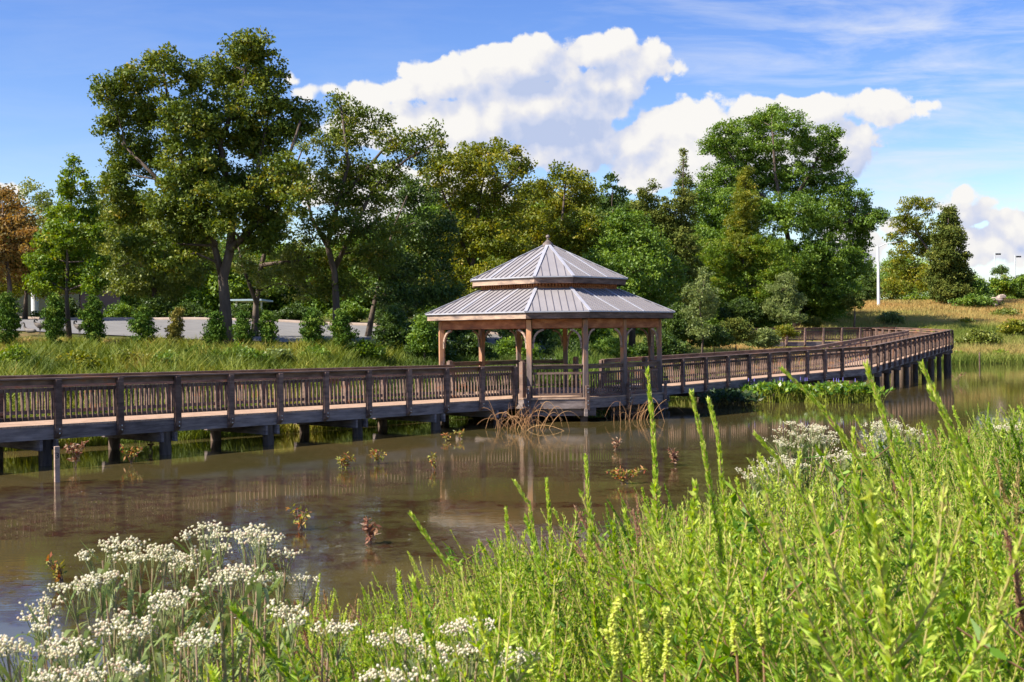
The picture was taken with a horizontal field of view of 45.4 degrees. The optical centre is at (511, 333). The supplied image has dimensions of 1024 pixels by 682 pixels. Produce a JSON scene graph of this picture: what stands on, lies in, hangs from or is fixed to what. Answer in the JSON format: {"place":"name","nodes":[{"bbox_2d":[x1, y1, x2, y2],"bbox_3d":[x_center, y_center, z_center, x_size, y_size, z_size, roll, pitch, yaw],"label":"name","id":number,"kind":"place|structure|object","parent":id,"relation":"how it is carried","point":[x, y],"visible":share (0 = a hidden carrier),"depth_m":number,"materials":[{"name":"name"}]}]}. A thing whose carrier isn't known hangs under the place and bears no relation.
{"place":"outdoors","nodes":[
{"label":"outdoors","id":0,"kind":"place"},
{"bbox_2d":[16,319,555,358],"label":"road","id":1,"kind":"structure","parent":0,"point":[288,331],"depth_m":59.83,"materials":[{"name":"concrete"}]},
{"bbox_2d":[0,316,960,627],"bbox_3d":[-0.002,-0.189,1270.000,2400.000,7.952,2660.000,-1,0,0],"label":"ground","id":2,"kind":"structure","parent":0,"point":[34,336],"depth_m":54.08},
{"bbox_2d":[0,290,23,345],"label":"arborvitae","id":3,"kind":"object","parent":2,"relation":"on","point":[10,321],"visible":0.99,"depth_m":47.41,"materials":[{"name":"green plant"}]},
{"bbox_2d":[0,183,47,298],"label":"maple tree","id":4,"kind":"object","parent":2,"relation":"on","point":[15,222],"visible":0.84,"depth_m":62.99,"materials":[{"name":"orange plant"}]},
{"bbox_2d":[0,634,51,681],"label":"white wildflower","id":5,"kind":"object","parent":2,"relation":"on","point":[11,650],"visible":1,"depth_m":2.84,"materials":[{"name":"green plant"}]},
{"bbox_2d":[0,244,64,318],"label":"maple tree","id":6,"kind":"object","parent":2,"relation":"on","point":[17,289],"visible":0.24,"depth_m":65.12,"materials":[{"name":"green plant"}]},
{"bbox_2d":[13,591,72,681],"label":"white wildflower","id":7,"kind":"object","parent":2,"relation":"on","point":[40,624],"visible":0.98,"depth_m":3.33,"materials":[{"name":"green plant"}]},
{"bbox_2d":[39,292,68,344],"bbox_3d":[-17.855,-0.367,47.729,1.186,2.560,1.094,-1,0,0],"label":"arborvitae","id":8,"kind":"object","parent":2,"relation":"on","point":[54,321],"visible":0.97,"depth_m":47.59,"materials":[{"name":"green plant"}]},
{"bbox_2d":[0,284,119,316],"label":"building","id":9,"kind":"structure","parent":2,"relation":"on","point":[106,299],"depth_m":80.00,"materials":[{"name":"brick"}]},
{"bbox_2d":[27,650,103,681],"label":"white wildflower","id":10,"kind":"object","parent":2,"relation":"on","point":[64,674],"visible":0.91,"depth_m":2.69,"materials":[{"name":"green plant"}]},
{"bbox_2d":[21,152,111,341],"bbox_3d":[-18.089,-3.318,50.125,3.910,8.079,3.228,-1,0,0],"label":"maple tree","id":11,"kind":"object","parent":2,"relation":"on","point":[65,239],"visible":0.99,"depth_m":49.66,"materials":[{"name":"green plant"}]},
{"bbox_2d":[16,176,119,259],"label":"ash tree","id":12,"kind":"object","parent":2,"relation":"on","point":[39,200],"visible":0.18,"depth_m":80.82,"materials":[{"name":"green plant"}]},
{"bbox_2d":[33,631,106,681],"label":"white wildflower","id":13,"kind":"object","parent":2,"relation":"on","point":[59,651],"visible":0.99,"depth_m":2.96,"materials":[{"name":"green plant"}]},
{"bbox_2d":[50,349,107,369],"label":"shrub","id":14,"kind":"object","parent":2,"relation":"on","point":[81,355],"visible":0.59,"depth_m":40.62,"materials":[{"name":"green plant"}]},
{"bbox_2d":[77,294,107,345],"bbox_3d":[-16.461,-0.328,47.956,1.240,2.555,1.093,-1,0,0],"label":"arborvitae","id":15,"kind":"object","parent":2,"relation":"on","point":[92,325],"visible":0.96,"depth_m":47.84,"materials":[{"name":"green plant"}]},
{"bbox_2d":[47,568,141,681],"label":"white wildflower","id":16,"kind":"object","parent":2,"relation":"on","point":[90,579],"visible":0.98,"depth_m":3.39,"materials":[{"name":"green plant"}]},
{"bbox_2d":[65,533,150,681],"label":"white wildflower","id":17,"kind":"object","parent":2,"relation":"on","point":[87,558],"visible":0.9,"depth_m":3.74,"materials":[{"name":"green plant"}]},
{"bbox_2d":[73,657,149,681],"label":"white wildflower","id":18,"kind":"object","parent":2,"relation":"on","point":[132,672],"visible":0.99,"depth_m":2.72,"materials":[{"name":"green plant"}]},
{"bbox_2d":[88,608,160,681],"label":"white wildflower","id":19,"kind":"object","parent":2,"relation":"on","point":[124,631],"visible":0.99,"depth_m":3.01,"materials":[{"name":"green plant"}]},
{"bbox_2d":[98,537,184,681],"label":"white wildflower","id":20,"kind":"object","parent":2,"relation":"on","point":[139,609],"visible":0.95,"depth_m":3.51,"materials":[{"name":"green plant"}]},
{"bbox_2d":[126,304,160,344],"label":"arborvitae","id":21,"kind":"object","parent":2,"relation":"on","point":[142,323],"visible":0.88,"depth_m":47.36,"materials":[{"name":"green plant"}]},
{"bbox_2d":[133,295,173,317],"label":"shrub","id":22,"kind":"object","parent":2,"relation":"on","point":[161,308],"visible":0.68,"depth_m":70.46,"materials":[{"name":"green plant"}]},
{"bbox_2d":[85,187,225,302],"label":"willow oak tree","id":23,"kind":"object","parent":2,"relation":"on","point":[133,282],"visible":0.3,"depth_m":71.51,"materials":[{"name":"green plant"}]},
{"bbox_2d":[128,586,202,681],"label":"white wildflower","id":24,"kind":"object","parent":2,"relation":"on","point":[162,625],"visible":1,"depth_m":3.29,"materials":[{"name":"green plant"}]},
{"bbox_2d":[163,306,185,345],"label":"arborvitae","id":25,"kind":"object","parent":2,"relation":"on","point":[175,329],"visible":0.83,"depth_m":47.62,"materials":[{"name":"green plant"}]},
{"bbox_2d":[144,545,219,681],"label":"white wildflower","id":26,"kind":"object","parent":2,"relation":"on","point":[180,557],"visible":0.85,"depth_m":3.70,"materials":[{"name":"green plant"}]},
{"bbox_2d":[164,612,222,681],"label":"white wildflower","id":27,"kind":"object","parent":2,"relation":"on","point":[209,636],"visible":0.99,"depth_m":2.98,"materials":[{"name":"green plant"}]},
{"bbox_2d":[86,25,326,345],"bbox_3d":[-13.076,-6.005,51.936,10.253,13.837,6.196,-1,0,0],"label":"oak tree","id":28,"kind":"object","parent":2,"relation":"on","point":[252,198],"visible":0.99,"depth_m":51.45,"materials":[{"name":"green plant"}]},
{"bbox_2d":[171,520,252,681],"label":"white wildflower","id":29,"kind":"object","parent":2,"relation":"on","point":[208,552],"visible":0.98,"depth_m":3.67,"materials":[{"name":"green plant"}]},
{"bbox_2d":[199,309,229,349],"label":"arborvitae","id":30,"kind":"object","parent":2,"relation":"on","point":[216,332],"visible":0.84,"depth_m":47.86,"materials":[{"name":"green plant"}]},
{"bbox_2d":[197,563,280,681],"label":"white wildflower","id":31,"kind":"object","parent":2,"relation":"on","point":[252,582],"visible":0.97,"depth_m":3.39,"materials":[{"name":"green plant"}]},
{"bbox_2d":[229,309,255,346],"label":"arborvitae","id":32,"kind":"object","parent":2,"relation":"on","point":[240,332],"visible":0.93,"depth_m":47.40,"materials":[{"name":"green plant"}]},
{"bbox_2d":[226,523,294,681],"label":"white wildflower","id":33,"kind":"object","parent":2,"relation":"on","point":[258,557],"visible":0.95,"depth_m":3.51,"materials":[{"name":"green plant"}]},
{"bbox_2d":[254,309,280,346],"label":"arborvitae","id":34,"kind":"object","parent":2,"relation":"on","point":[266,325],"visible":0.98,"depth_m":47.59,"materials":[{"name":"green plant"}]},
{"bbox_2d":[222,129,335,336],"bbox_3d":[-10.711,-4.253,56.943,5.467,10.612,4.227,-1,0,0],"label":"oak tree","id":35,"kind":"object","parent":2,"relation":"on","point":[285,258],"visible":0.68,"depth_m":56.51,"materials":[{"name":"green plant"}]},
{"bbox_2d":[257,598,315,681],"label":"white wildflower","id":36,"kind":"object","parent":2,"relation":"on","point":[291,629],"visible":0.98,"depth_m":3.21,"materials":[{"name":"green plant"}]},
{"bbox_2d":[252,547,320,681],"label":"white wildflower","id":37,"kind":"object","parent":2,"relation":"on","point":[285,578],"visible":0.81,"depth_m":3.63,"materials":[{"name":"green plant"}]},
{"bbox_2d":[272,302,321,319],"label":"shrub","id":38,"kind":"object","parent":2,"relation":"on","point":[292,311],"visible":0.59,"depth_m":69.46,"materials":[{"name":"green plant"}]},
{"bbox_2d":[298,306,328,346],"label":"arborvitae","id":39,"kind":"object","parent":2,"relation":"on","point":[312,330],"visible":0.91,"depth_m":47.85,"materials":[{"name":"green plant"}]},
{"bbox_2d":[299,619,358,681],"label":"white wildflower","id":40,"kind":"object","parent":2,"relation":"on","point":[335,629],"visible":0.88,"depth_m":3.37,"materials":[{"name":"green plant"}]},
{"bbox_2d":[325,308,359,353],"bbox_3d":[-6.550,0.248,47.463,1.367,2.503,1.004,-1,0,0],"label":"arborvitae","id":41,"kind":"object","parent":2,"relation":"on","point":[340,328],"visible":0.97,"depth_m":47.34,"materials":[{"name":"green plant"}]},
{"bbox_2d":[320,301,370,322],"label":"shrub","id":42,"kind":"object","parent":2,"relation":"on","point":[356,312],"visible":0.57,"depth_m":68.82,"materials":[{"name":"green plant"}]},
{"bbox_2d":[346,338,389,359],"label":"shrub","id":43,"kind":"object","parent":2,"relation":"on","point":[363,346],"visible":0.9,"depth_m":47.61,"materials":[{"name":"green plant"}]},
{"bbox_2d":[294,88,455,339],"bbox_3d":[-6.453,-5.088,56.008,7.881,12.364,5.570,-1,0,0],"label":"oak tree","id":44,"kind":"object","parent":2,"relation":"on","point":[352,177],"visible":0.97,"depth_m":55.99,"materials":[{"name":"green plant"}]},
{"bbox_2d":[371,302,414,349],"bbox_3d":[-5.069,-0.074,52.109,2.212,2.576,1.879,-1,0,-23],"label":"shrub","id":45,"kind":"object","parent":2,"relation":"on","point":[393,327],"visible":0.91,"depth_m":51.71,"materials":[{"name":"green plant"}]},
{"bbox_2d":[357,664,438,681],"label":"white wildflower","id":46,"kind":"object","parent":2,"relation":"on","point":[392,675],"visible":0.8,"depth_m":2.71,"materials":[{"name":"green plant"}]},
{"bbox_2d":[365,625,444,681],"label":"white wildflower","id":47,"kind":"object","parent":2,"relation":"on","point":[400,640],"visible":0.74,"depth_m":3.21,"materials":[{"name":"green plant"}]},
{"bbox_2d":[350,171,468,336],"bbox_3d":[-4.994,-3.563,60.402,5.919,9.131,5.498,-1,0,0],"label":"oak tree","id":48,"kind":"object","parent":2,"relation":"on","point":[433,227],"visible":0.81,"depth_m":60.02,"materials":[{"name":"green plant"}]},
{"bbox_2d":[405,314,445,360],"bbox_3d":[-3.676,0.341,49.995,1.747,2.359,1.618,-1,0,24],"label":"shrub","id":49,"kind":"object","parent":2,"relation":"on","point":[424,336],"visible":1,"depth_m":49.73,"materials":[{"name":"green plant"}]},
{"bbox_2d":[415,637,487,681],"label":"white wildflower","id":50,"kind":"object","parent":2,"relation":"on","point":[472,649],"visible":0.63,"depth_m":3.09,"materials":[{"name":"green plant"}]},
{"bbox_2d":[438,615,494,681],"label":"white wildflower","id":51,"kind":"object","parent":2,"relation":"on","point":[462,625],"visible":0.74,"depth_m":3.19,"materials":[{"name":"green plant"}]},
{"bbox_2d":[449,332,498,358],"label":"shrub","id":52,"kind":"object","parent":2,"relation":"on","point":[467,344],"visible":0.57,"depth_m":52.65,"materials":[{"name":"green plant"}]},
{"bbox_2d":[405,136,544,300],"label":"tulip tree","id":53,"kind":"object","parent":2,"relation":"on","point":[484,232],"visible":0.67,"depth_m":67.22,"materials":[{"name":"green plant"}]},
{"bbox_2d":[408,510,541,681],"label":"green spire","id":54,"kind":"structure","parent":2,"relation":"on","point":[445,561],"depth_m":3.80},
{"bbox_2d":[483,646,539,681],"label":"white wildflower","id":55,"kind":"object","parent":2,"relation":"on","point":[520,656],"visible":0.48,"depth_m":2.99,"materials":[{"name":"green plant"}]},
{"bbox_2d":[0,401,1023,681],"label":"meadow weeds","id":56,"kind":"object","parent":2,"relation":"on","point":[794,579],"visible":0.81,"depth_m":3.86,"materials":[{"name":"plant"}]},
{"bbox_2d":[5,194,1023,338],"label":"wood","id":57,"kind":"object","parent":2,"relation":"on","point":[207,296],"visible":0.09,"depth_m":99.67,"materials":[{"name":"green plant"}]},
{"bbox_2d":[492,336,544,358],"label":"shrub","id":58,"kind":"object","parent":2,"relation":"on","point":[504,345],"visible":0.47,"depth_m":54.68,"materials":[{"name":"green plant"}]},
{"bbox_2d":[503,159,608,261],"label":"hickory tree","id":59,"kind":"object","parent":2,"relation":"on","point":[579,198],"visible":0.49,"depth_m":71.77,"materials":[{"name":"green plant"}]},
{"bbox_2d":[589,336,638,357],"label":"shrub","id":60,"kind":"object","parent":2,"relation":"on","point":[611,345],"visible":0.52,"depth_m":59.46,"materials":[{"name":"green plant"}]},
{"bbox_2d":[607,594,625,681],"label":"ragweed","id":61,"kind":"object","parent":2,"relation":"on","point":[612,626],"visible":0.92,"depth_m":2.90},
{"bbox_2d":[594,171,642,334],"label":"pine tree","id":62,"kind":"object","parent":2,"relation":"on","point":[609,203],"visible":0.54,"depth_m":92.27,"materials":[{"name":"green plant"}]},
{"bbox_2d":[613,585,645,681],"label":"green spire","id":63,"kind":"structure","parent":2,"relation":"on","point":[634,634],"depth_m":2.70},
{"bbox_2d":[579,205,694,347],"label":"maple tree","id":64,"kind":"object","parent":2,"relation":"on","point":[653,273],"visible":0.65,"depth_m":69.48,"materials":[{"name":"green plant"}]},
{"bbox_2d":[629,178,686,294],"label":"cedar tree","id":65,"kind":"object","parent":2,"relation":"on","point":[658,213],"visible":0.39,"depth_m":78.61,"materials":[{"name":"green plant"}]},
{"bbox_2d":[632,330,692,356],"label":"shrub","id":66,"kind":"object","parent":2,"relation":"on","point":[671,345],"visible":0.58,"depth_m":63.54,"materials":[{"name":"green plant"}]},
{"bbox_2d":[660,606,673,681],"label":"ragweed","id":67,"kind":"object","parent":2,"relation":"on","point":[668,637],"visible":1,"depth_m":2.90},
{"bbox_2d":[654,302,705,350],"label":"shrub","id":68,"kind":"object","parent":2,"relation":"on","point":[676,325],"visible":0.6,"depth_m":67.48,"materials":[{"name":"green plant"}]},
{"bbox_2d":[659,148,713,347],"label":"cedar tree","id":69,"kind":"object","parent":2,"relation":"on","point":[684,200],"visible":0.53,"depth_m":78.34,"materials":[{"name":"green plant"}]},
{"bbox_2d":[678,266,720,352],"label":"birch tree","id":70,"kind":"object","parent":2,"relation":"on","point":[702,332],"visible":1,"depth_m":65.95,"materials":[{"name":"green plant"}]},
{"bbox_2d":[693,324,734,351],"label":"shrub","id":71,"kind":"object","parent":2,"relation":"on","point":[718,338],"visible":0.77,"depth_m":67.61,"materials":[{"name":"green plant"}]},
{"bbox_2d":[689,388,743,677],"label":"green spire","id":72,"kind":"structure","parent":2,"relation":"on","point":[718,534],"depth_m":4.00,"materials":[{"name":"plant"}]},
{"bbox_2d":[706,396,741,673],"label":"green spire","id":73,"kind":"structure","parent":2,"relation":"on","point":[725,513],"depth_m":4.10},
{"bbox_2d":[718,317,759,350],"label":"shrub","id":74,"kind":"object","parent":2,"relation":"on","point":[739,330],"visible":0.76,"depth_m":69.71,"materials":[{"name":"green plant"}]},
{"bbox_2d":[717,296,763,323],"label":"shrub","id":75,"kind":"object","parent":2,"relation":"on","point":[744,308],"visible":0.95,"depth_m":103.43,"materials":[{"name":"green plant"}]},
{"bbox_2d":[721,165,761,282],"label":"cedar tree","id":76,"kind":"object","parent":2,"relation":"on","point":[743,202],"visible":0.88,"depth_m":112.02,"materials":[{"name":"green plant"}]},
{"bbox_2d":[694,223,803,326],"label":"maple tree","id":77,"kind":"object","parent":2,"relation":"on","point":[753,292],"visible":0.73,"depth_m":111.10,"materials":[{"name":"green plant"}]},
{"bbox_2d":[744,327,781,357],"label":"shrub","id":78,"kind":"object","parent":2,"relation":"on","point":[766,338],"visible":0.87,"depth_m":74.86,"materials":[{"name":"green plant"}]},
{"bbox_2d":[735,453,810,532],"bbox_3d":[1.635,1.438,7.600,0.438,1.385,0.360,-1,0,0],"label":"white wildflower","id":79,"kind":"object","parent":2,"relation":"on","point":[758,489],"visible":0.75,"depth_m":7.63,"materials":[{"name":"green plant"}]},
{"bbox_2d":[759,271,808,341],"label":"birch tree","id":80,"kind":"object","parent":2,"relation":"on","point":[784,296],"visible":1,"depth_m":100.58,"materials":[{"name":"green plant"}]},
{"bbox_2d":[683,102,892,327],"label":"oak tree","id":81,"kind":"object","parent":2,"relation":"on","point":[831,286],"visible":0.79,"depth_m":120.81,"materials":[{"name":"green plant"}]},
{"bbox_2d":[763,421,839,542],"bbox_3d":[1.937,1.366,8.197,0.498,1.559,0.333,-1,0,0],"label":"white wildflower","id":82,"kind":"object","parent":2,"relation":"on","point":[809,445],"visible":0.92,"depth_m":8.15,"materials":[{"name":"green plant"}]},
{"bbox_2d":[752,431,920,681],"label":"green spire","id":83,"kind":"structure","parent":2,"relation":"on","point":[847,570],"depth_m":3.70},
{"bbox_2d":[814,447,865,574],"bbox_3d":[2.013,1.369,7.429,0.359,1.370,0.232,-1,0,-44],"label":"white wildflower","id":84,"kind":"object","parent":2,"relation":"on","point":[843,499],"visible":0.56,"depth_m":7.39,"materials":[{"name":"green plant"}]},
{"bbox_2d":[744,298,1023,365],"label":"meadow grass","id":85,"kind":"structure","parent":2,"relation":"on","point":[930,313],"depth_m":126.75,"materials":[{"name":"plant"}]},
{"bbox_2d":[861,418,928,575],"bbox_3d":[2.624,1.314,8.386,0.486,1.474,0.337,-1,0,0],"label":"white wildflower","id":86,"kind":"object","parent":2,"relation":"on","point":[887,469],"visible":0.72,"depth_m":8.36,"materials":[{"name":"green plant"}]},
{"bbox_2d":[779,365,1023,681],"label":"green spire","id":87,"kind":"structure","parent":2,"relation":"on","point":[897,513],"depth_m":3.30,"materials":[{"name":"plant"}]},
{"bbox_2d":[874,195,941,300],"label":"ash tree","id":88,"kind":"object","parent":2,"relation":"on","point":[906,279],"visible":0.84,"depth_m":160.26,"materials":[{"name":"green plant"}]},
{"bbox_2d":[862,359,973,681],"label":"green spire","id":89,"kind":"structure","parent":2,"relation":"on","point":[944,614],"depth_m":3.20,"materials":[{"name":"plant"}]},
{"bbox_2d":[921,204,977,304],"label":"cedar tree","id":90,"kind":"object","parent":2,"relation":"on","point":[951,273],"visible":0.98,"depth_m":148.84,"materials":[{"name":"green plant"}]},
{"bbox_2d":[917,359,1023,666],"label":"green spire","id":91,"kind":"structure","parent":2,"relation":"on","point":[992,563],"depth_m":3.40,"materials":[{"name":"plant"}]},
{"bbox_2d":[926,384,1023,559],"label":"green spire","id":92,"kind":"structure","parent":2,"relation":"on","point":[1004,518],"depth_m":3.00,"materials":[{"name":"plant"}]},
{"bbox_2d":[954,326,1003,344],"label":"shrub","id":93,"kind":"object","parent":2,"relation":"on","point":[975,335],"visible":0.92,"depth_m":111.51,"materials":[{"name":"green plant"}]},
{"bbox_2d":[986,274,1021,296],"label":"bush","id":94,"kind":"object","parent":2,"relation":"on","point":[1006,285],"visible":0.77,"depth_m":157.30,"materials":[{"name":"green plant"}]},
{"bbox_2d":[0,363,1023,681],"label":"water","id":95,"kind":"structure","parent":0,"point":[230,483],"depth_m":23.26,"materials":[{"name":"liquid"}]},
{"bbox_2d":[0,365,517,465],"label":"boardwalk","id":96,"kind":"structure","parent":95,"relation":"on","point":[41,435],"depth_m":32.44,"materials":[{"name":"brown wood"}]},
{"bbox_2d":[469,394,574,430],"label":"dead reeds","id":97,"kind":"object","parent":95,"relation":"on","point":[528,421],"visible":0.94,"depth_m":37.18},
{"bbox_2d":[425,235,674,421],"bbox_3d":[1.315,0.168,43.657,7.715,7.410,7.715,-1,0,43],"label":"gazebo","id":98,"kind":"object","parent":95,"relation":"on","point":[547,284],"visible":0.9,"depth_m":41.36,"materials":[{"name":"brown wood"}]},
{"bbox_2d":[696,387,765,408],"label":"pickerelweed","id":99,"kind":"object","parent":95,"relation":"on","point":[722,398],"visible":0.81,"depth_m":45.88,"materials":[{"name":"green plant"}]},
{"bbox_2d":[599,327,953,400],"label":"boardwalk","id":100,"kind":"structure","parent":95,"relation":"on","point":[895,351],"depth_m":57.85,"materials":[{"name":"brown wood"}]},
{"bbox_2d":[739,377,820,402],"bbox_3d":[10.773,2.330,49.911,3.424,1.091,2.162,-1,0,0],"label":"pickerelweed","id":101,"kind":"object","parent":95,"relation":"on","point":[782,389],"visible":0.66,"depth_m":49.52,"materials":[{"name":"green plant"}]},
{"bbox_2d":[804,378,895,402],"bbox_3d":[13.361,2.308,49.150,3.715,1.076,2.148,-1,0,0],"label":"pickerelweed","id":102,"kind":"object","parent":95,"relation":"on","point":[828,390],"visible":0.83,"depth_m":48.64,"materials":[{"name":"green plant"}]},
{"bbox_2d":[0,0,1023,297],"label":"sky","id":103,"kind":"structure","parent":0,"point":[927,95],"materials":[{"name":"blue"}]},
{"bbox_2d":[545,477,564,681],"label":"green spire","id":104,"kind":"structure","parent":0,"point":[551,569],"depth_m":4.70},
{"bbox_2d":[583,454,604,681],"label":"green spire","id":105,"kind":"structure","parent":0,"point":[595,611],"depth_m":4.40,"materials":[{"name":"plant"}]},
{"bbox_2d":[645,365,672,681],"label":"green spire","id":106,"kind":"structure","parent":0,"point":[655,505],"depth_m":3.90,"materials":[{"name":"plant"}]},
{"bbox_2d":[551,329,861,397],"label":"marsh grass","id":107,"kind":"structure","parent":0,"point":[596,358],"depth_m":59.64,"materials":[{"name":"plant"}]},
{"bbox_2d":[851,425,873,680],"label":"green spire","id":108,"kind":"structure","parent":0,"point":[860,561],"depth_m":3.60,"materials":[{"name":"plant"}]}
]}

